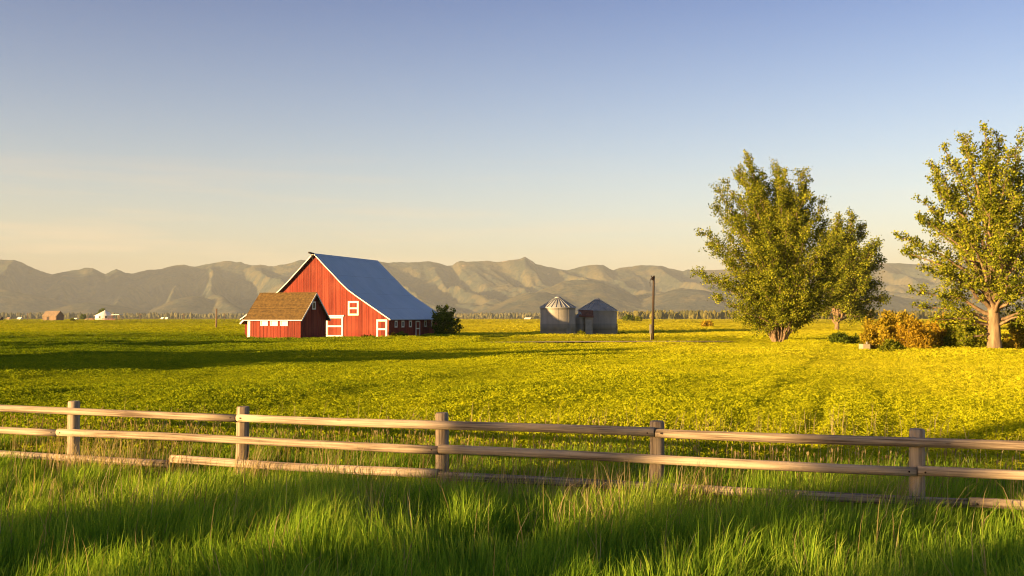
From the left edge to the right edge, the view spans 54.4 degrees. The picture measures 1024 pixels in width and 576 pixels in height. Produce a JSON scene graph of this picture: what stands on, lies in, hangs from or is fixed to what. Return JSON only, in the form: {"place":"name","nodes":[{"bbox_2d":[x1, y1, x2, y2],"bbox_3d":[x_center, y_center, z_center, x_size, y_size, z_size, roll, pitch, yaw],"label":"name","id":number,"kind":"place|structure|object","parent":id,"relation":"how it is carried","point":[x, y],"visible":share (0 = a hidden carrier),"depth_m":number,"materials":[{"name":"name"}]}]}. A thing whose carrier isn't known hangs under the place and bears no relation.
{"place":"outdoors","nodes":[
{"label":"outdoors","id":0,"kind":"place"},
{"bbox_2d":[89,310,122,319],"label":"round house","id":1,"kind":"structure","parent":0,"point":[104,315],"depth_m":864.46,"materials":[{"name":"white paint"}]},
{"bbox_2d":[0,423,1023,575],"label":"tall grass","id":2,"kind":"structure","parent":0,"point":[766,551],"depth_m":11.30,"materials":[{"name":"green plant"}]},
{"bbox_2d":[0,257,1023,314],"bbox_3d":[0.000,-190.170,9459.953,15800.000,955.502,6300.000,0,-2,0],"label":"mountains","id":3,"kind":"structure","parent":0,"point":[523,284],"depth_m":9771.00,"materials":[{"name":"stone"}]},
{"bbox_2d":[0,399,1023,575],"bbox_3d":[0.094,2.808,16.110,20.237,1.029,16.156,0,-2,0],"label":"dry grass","id":4,"kind":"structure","parent":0,"point":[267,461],"depth_m":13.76,"materials":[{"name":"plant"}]},
{"bbox_2d":[0,406,1023,517],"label":"seed grass","id":5,"kind":"structure","parent":0,"point":[464,455],"depth_m":15.96,"materials":[{"name":"green plant"}]},
{"bbox_2d":[0,0,1023,273],"label":"sky","id":6,"kind":"structure","parent":0,"point":[136,136],"materials":[{"name":"blue"}]},
{"bbox_2d":[0,318,1023,573],"bbox_3d":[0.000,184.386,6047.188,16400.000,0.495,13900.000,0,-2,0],"label":"ground","id":7,"kind":"structure","parent":0,"point":[456,318],"depth_m":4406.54,"materials":[{"name":"green plant"}]},
{"bbox_2d":[42,311,63,319],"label":"field barn","id":8,"kind":"structure","parent":7,"relation":"on","point":[52,315],"depth_m":867.87,"materials":[{"name":"beige"}]},
{"bbox_2d":[240,292,330,337],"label":"board shed","id":9,"kind":"structure","parent":7,"relation":"on","point":[292,314],"depth_m":125.17,"materials":[{"name":"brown wood"}]},
{"bbox_2d":[260,321,267,325],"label":"window","id":10,"kind":"structure","parent":9,"relation":"in","point":[262,323],"depth_m":124.73,"materials":[{"name":"white paint"}]},
{"bbox_2d":[270,321,277,325],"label":"window","id":11,"kind":"structure","parent":9,"relation":"in","point":[272,323],"depth_m":124.21,"materials":[{"name":"white paint"}]},
{"bbox_2d":[280,321,287,325],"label":"window","id":12,"kind":"structure","parent":9,"relation":"in","point":[282,323],"depth_m":123.70,"materials":[{"name":"white paint"}]},
{"bbox_2d":[312,301,315,309],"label":"gable window","id":13,"kind":"structure","parent":9,"relation":"in","point":[313,303],"depth_m":125.77,"materials":[{"name":"white paint"}]},
{"bbox_2d":[0,312,577,318],"bbox_3d":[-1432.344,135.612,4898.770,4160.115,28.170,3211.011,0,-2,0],"label":"valley wood","id":14,"kind":"object","parent":7,"relation":"on","point":[478,315],"visible":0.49,"depth_m":3411.08,"materials":[{"name":"green plant"}]},
{"bbox_2d":[240,252,438,336],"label":"barn","id":15,"kind":"structure","parent":7,"relation":"on","point":[360,297],"depth_m":145.34,"materials":[{"name":"wood"}]},
{"bbox_2d":[326,316,342,336],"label":"sliding door","id":16,"kind":"structure","parent":15,"relation":"in","point":[337,321],"depth_m":143.67,"materials":[{"name":"white paint"}]},
{"bbox_2d":[376,319,386,336],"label":"stable door","id":17,"kind":"structure","parent":15,"relation":"in","point":[381,328],"depth_m":141.06,"materials":[{"name":"white paint"}]},
{"bbox_2d":[415,321,419,335],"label":"side door","id":18,"kind":"structure","parent":15,"relation":"in","point":[417,332],"depth_m":149.28,"materials":[{"name":"white paint"}]},
{"bbox_2d":[395,331,407,336],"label":"bush","id":19,"kind":"object","parent":7,"relation":"on","point":[399,333],"visible":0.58,"depth_m":139.15,"materials":[{"name":"green plant"}]},
{"bbox_2d":[430,304,463,334],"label":"bush","id":20,"kind":"object","parent":7,"relation":"on","point":[447,321],"visible":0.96,"depth_m":150.84,"materials":[{"name":"green plant"}]},
{"bbox_2d":[0,401,1023,513],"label":"log fence","id":21,"kind":"object","parent":7,"relation":"on","point":[916,442],"visible":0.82,"depth_m":14.51,"materials":[{"name":"brown wood"}]},
{"bbox_2d":[540,296,575,333],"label":"grain bin","id":22,"kind":"object","parent":7,"relation":"on","point":[557,314],"visible":0.9,"depth_m":163.01,"materials":[{"name":"metal"}]},
{"bbox_2d":[566,328,570,333],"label":"hatch door","id":23,"kind":"structure","parent":22,"relation":"in","point":[568,330],"depth_m":162.75,"materials":[{"name":"metal"}]},
{"bbox_2d":[575,312,584,333],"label":"feed bin","id":24,"kind":"object","parent":7,"relation":"on","point":[580,323],"visible":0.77,"depth_m":167.56,"materials":[{"name":"metal"}]},
{"bbox_2d":[579,310,593,333],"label":"tin shed","id":25,"kind":"structure","parent":7,"relation":"on","point":[588,315],"depth_m":167.29,"materials":[{"name":"metal"}]},
{"bbox_2d":[586,320,591,333],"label":"door","id":26,"kind":"structure","parent":25,"relation":"in","point":[588,322],"depth_m":167.23,"materials":[{"name":"grey metal"}]},
{"bbox_2d":[577,298,617,333],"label":"grain bin","id":27,"kind":"object","parent":7,"relation":"on","point":[605,318],"visible":0.66,"depth_m":172.04,"materials":[{"name":"metal"}]},
{"bbox_2d":[622,314,633,320],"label":"tree","id":28,"kind":"object","parent":7,"relation":"on","point":[627,317],"visible":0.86,"depth_m":651.47,"materials":[{"name":"green plant"}]},
{"bbox_2d":[633,316,642,320],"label":"tree","id":29,"kind":"object","parent":7,"relation":"on","point":[637,318],"visible":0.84,"depth_m":651.43,"materials":[{"name":"green plant"}]},
{"bbox_2d":[649,276,654,339],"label":"utility pole","id":30,"kind":"object","parent":7,"relation":"on","point":[651,329],"visible":0.9,"depth_m":118.62,"materials":[{"name":"brown wood"}]},
{"bbox_2d":[701,319,713,326],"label":"bush","id":31,"kind":"object","parent":7,"relation":"on","point":[704,323],"visible":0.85,"depth_m":274.05,"materials":[{"name":"yellow plant"}]},
{"bbox_2d":[690,149,845,342],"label":"poplar tree","id":32,"kind":"object","parent":7,"relation":"on","point":[782,292],"visible":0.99,"depth_m":108.97,"materials":[{"name":"green plant"}]},
{"bbox_2d":[617,309,1020,318],"bbox_3d":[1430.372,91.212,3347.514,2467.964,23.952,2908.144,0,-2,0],"label":"wood","id":33,"kind":"object","parent":7,"relation":"on","point":[686,314],"visible":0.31,"depth_m":1932.07,"materials":[{"name":"green plant"}]},
{"bbox_2d":[827,330,859,343],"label":"hedge shrub","id":34,"kind":"object","parent":7,"relation":"on","point":[839,336],"visible":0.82,"depth_m":98.10,"materials":[{"name":"green plant"}]},
{"bbox_2d":[811,206,893,329],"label":"broadleaf tree","id":35,"kind":"object","parent":7,"relation":"on","point":[857,265],"visible":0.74,"depth_m":198.90,"materials":[{"name":"green plant"}]},
{"bbox_2d":[859,342,869,348],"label":"concrete box","id":36,"kind":"object","parent":7,"relation":"on","point":[865,346],"visible":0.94,"depth_m":79.93,"materials":[{"name":"concrete"}]},
{"bbox_2d":[858,309,899,348],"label":"bush","id":37,"kind":"object","parent":7,"relation":"on","point":[880,330],"visible":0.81,"depth_m":81.13,"materials":[{"name":"yellow plant"}]},
{"bbox_2d":[877,337,910,351],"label":"bush","id":38,"kind":"object","parent":7,"relation":"on","point":[890,345],"visible":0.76,"depth_m":73.19,"materials":[{"name":"green plant"}]},
{"bbox_2d":[888,309,929,338],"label":"bush","id":39,"kind":"object","parent":7,"relation":"on","point":[905,315],"visible":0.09,"depth_m":92.43,"materials":[{"name":"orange plant"}]},
{"bbox_2d":[894,317,938,348],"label":"bush","id":40,"kind":"object","parent":7,"relation":"on","point":[915,334],"visible":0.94,"depth_m":79.43,"materials":[{"name":"orange plant"}]},
{"bbox_2d":[922,311,953,346],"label":"bush","id":41,"kind":"object","parent":7,"relation":"on","point":[934,327],"visible":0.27,"depth_m":86.67,"materials":[{"name":"yellow plant"}]},
{"bbox_2d":[891,120,1023,347],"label":"cottonwood tree","id":42,"kind":"object","parent":7,"relation":"on","point":[997,262],"visible":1,"depth_m":77.38,"materials":[{"name":"green plant"}]},
{"bbox_2d":[940,321,986,347],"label":"bush","id":43,"kind":"object","parent":7,"relation":"on","point":[953,337],"visible":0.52,"depth_m":80.97,"materials":[{"name":"green plant"}]},
{"bbox_2d":[1002,339,1020,348],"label":"bush","id":44,"kind":"object","parent":7,"relation":"on","point":[1008,344],"visible":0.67,"depth_m":78.87,"materials":[{"name":"green plant"}]},
{"bbox_2d":[1001,321,1023,348],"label":"bush","id":45,"kind":"object","parent":7,"relation":"on","point":[1017,335],"visible":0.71,"depth_m":81.26,"materials":[{"name":"green plant"}]},
{"bbox_2d":[549,341,666,341],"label":"dirt track","id":46,"kind":"structure","parent":0,"point":[603,341],"depth_m":112.36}
]}

